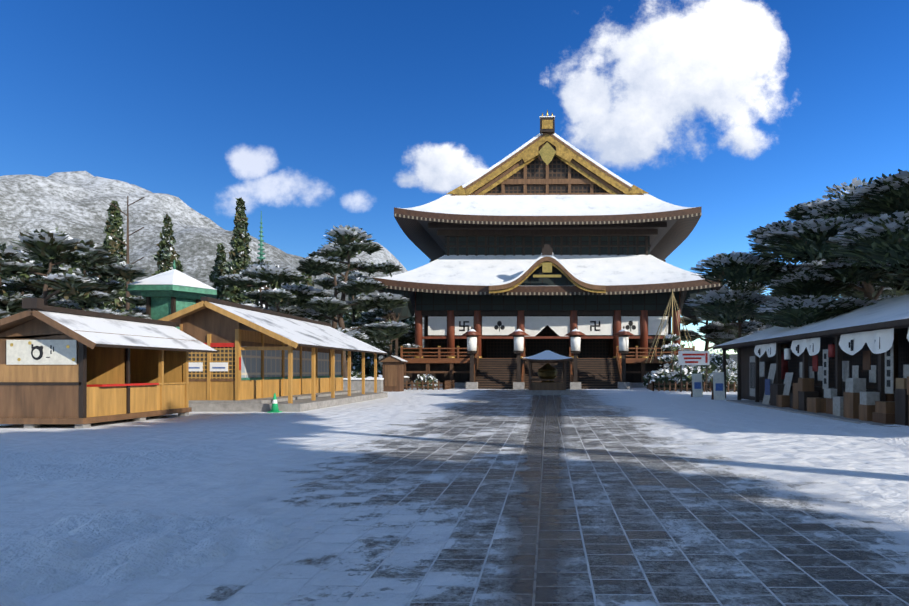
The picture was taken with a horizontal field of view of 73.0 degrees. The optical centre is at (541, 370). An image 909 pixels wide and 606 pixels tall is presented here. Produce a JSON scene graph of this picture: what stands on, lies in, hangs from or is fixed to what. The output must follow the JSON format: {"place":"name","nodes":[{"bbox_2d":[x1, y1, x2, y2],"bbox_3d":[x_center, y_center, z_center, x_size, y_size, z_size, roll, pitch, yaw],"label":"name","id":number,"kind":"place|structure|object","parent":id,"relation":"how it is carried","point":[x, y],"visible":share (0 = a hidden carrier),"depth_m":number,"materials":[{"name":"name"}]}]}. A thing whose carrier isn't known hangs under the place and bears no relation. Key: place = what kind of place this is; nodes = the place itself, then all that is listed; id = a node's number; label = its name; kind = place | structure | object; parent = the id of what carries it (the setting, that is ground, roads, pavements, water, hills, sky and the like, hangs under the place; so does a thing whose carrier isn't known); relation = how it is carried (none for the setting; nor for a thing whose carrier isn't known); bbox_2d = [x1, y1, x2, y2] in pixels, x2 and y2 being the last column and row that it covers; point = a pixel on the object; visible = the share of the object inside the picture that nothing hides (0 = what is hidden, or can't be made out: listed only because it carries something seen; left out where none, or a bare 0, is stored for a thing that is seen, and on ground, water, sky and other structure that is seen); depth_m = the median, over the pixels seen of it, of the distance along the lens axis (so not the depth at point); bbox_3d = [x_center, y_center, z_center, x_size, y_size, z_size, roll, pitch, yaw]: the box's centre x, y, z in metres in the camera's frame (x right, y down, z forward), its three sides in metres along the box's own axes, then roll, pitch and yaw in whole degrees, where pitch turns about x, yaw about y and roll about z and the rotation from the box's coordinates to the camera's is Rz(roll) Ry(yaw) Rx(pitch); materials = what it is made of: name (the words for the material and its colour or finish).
{"place":"outdoors","nodes":[
{"label":"outdoors","id":0,"kind":"place"},
{"bbox_2d":[127,260,409,391],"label":"building","id":1,"kind":"structure","parent":0,"point":[169,292],"depth_m":39.25,"materials":[{"name":"metal"}]},
{"bbox_2d":[159,297,387,412],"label":"wooden building","id":2,"kind":"structure","parent":0,"point":[265,360],"depth_m":24.62,"materials":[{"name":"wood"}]},
{"bbox_2d":[0,171,736,364],"bbox_3d":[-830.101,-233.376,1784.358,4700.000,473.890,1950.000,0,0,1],"label":"mountain","id":3,"kind":"structure","parent":0,"point":[74,204],"depth_m":1199.02,"materials":[{"name":"white snow"}]},
{"bbox_2d":[0,375,908,605],"bbox_3d":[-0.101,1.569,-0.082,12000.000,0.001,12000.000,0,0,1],"label":"ground","id":4,"kind":"structure","parent":0,"point":[519,497],"depth_m":7.34,"materials":[{"name":"grey stone"}]},
{"bbox_2d":[0,298,216,427],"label":"stall","id":5,"kind":"object","parent":4,"relation":"on","point":[77,368],"visible":1,"depth_m":16.88,"materials":[{"name":"brown wood"}]},
{"bbox_2d":[257,211,266,306],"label":"lattice tower","id":6,"kind":"structure","parent":4,"relation":"on","point":[261,249],"depth_m":331.07,"materials":[{"name":"green metal"}]},
{"bbox_2d":[0,423,908,605],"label":"snow cover","id":7,"kind":"structure","parent":4,"relation":"on","point":[108,548],"depth_m":5.54,"materials":[{"name":"white snow"}]},
{"bbox_2d":[0,169,908,391],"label":"tree","id":8,"kind":"object","parent":4,"relation":"on","point":[856,235],"depth_m":35.16,"materials":[{"name":"green plant"}]},
{"bbox_2d":[372,110,722,388],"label":"temple","id":9,"kind":"structure","parent":4,"relation":"on","point":[547,237],"depth_m":59.84,"materials":[{"name":"wood"}]},
{"bbox_2d":[522,350,572,394],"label":"incense burner pavilion","id":10,"kind":"structure","parent":4,"relation":"on","point":[547,372],"depth_m":39.75,"materials":[{"name":"wood"}]},
{"bbox_2d":[461,326,634,388],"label":"lanterns","id":11,"kind":"object","parent":4,"relation":"on","point":[519,334],"visible":1,"depth_m":52.01,"materials":[{"name":"paper"}]},
{"bbox_2d":[404,289,736,399],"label":"fences and sign","id":12,"kind":"object","parent":4,"relation":"on","point":[690,357],"visible":0.9,"depth_m":44.94,"materials":[{"name":"brown wood"}]},
{"bbox_2d":[713,294,908,426],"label":"market stall","id":13,"kind":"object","parent":4,"relation":"on","point":[852,366],"visible":0.98,"depth_m":21.76,"materials":[{"name":"brown wood"}]},
{"bbox_2d":[0,0,908,353],"label":"sky","id":14,"kind":"structure","parent":0,"point":[320,115],"materials":[{"name":"blue"}]}
]}

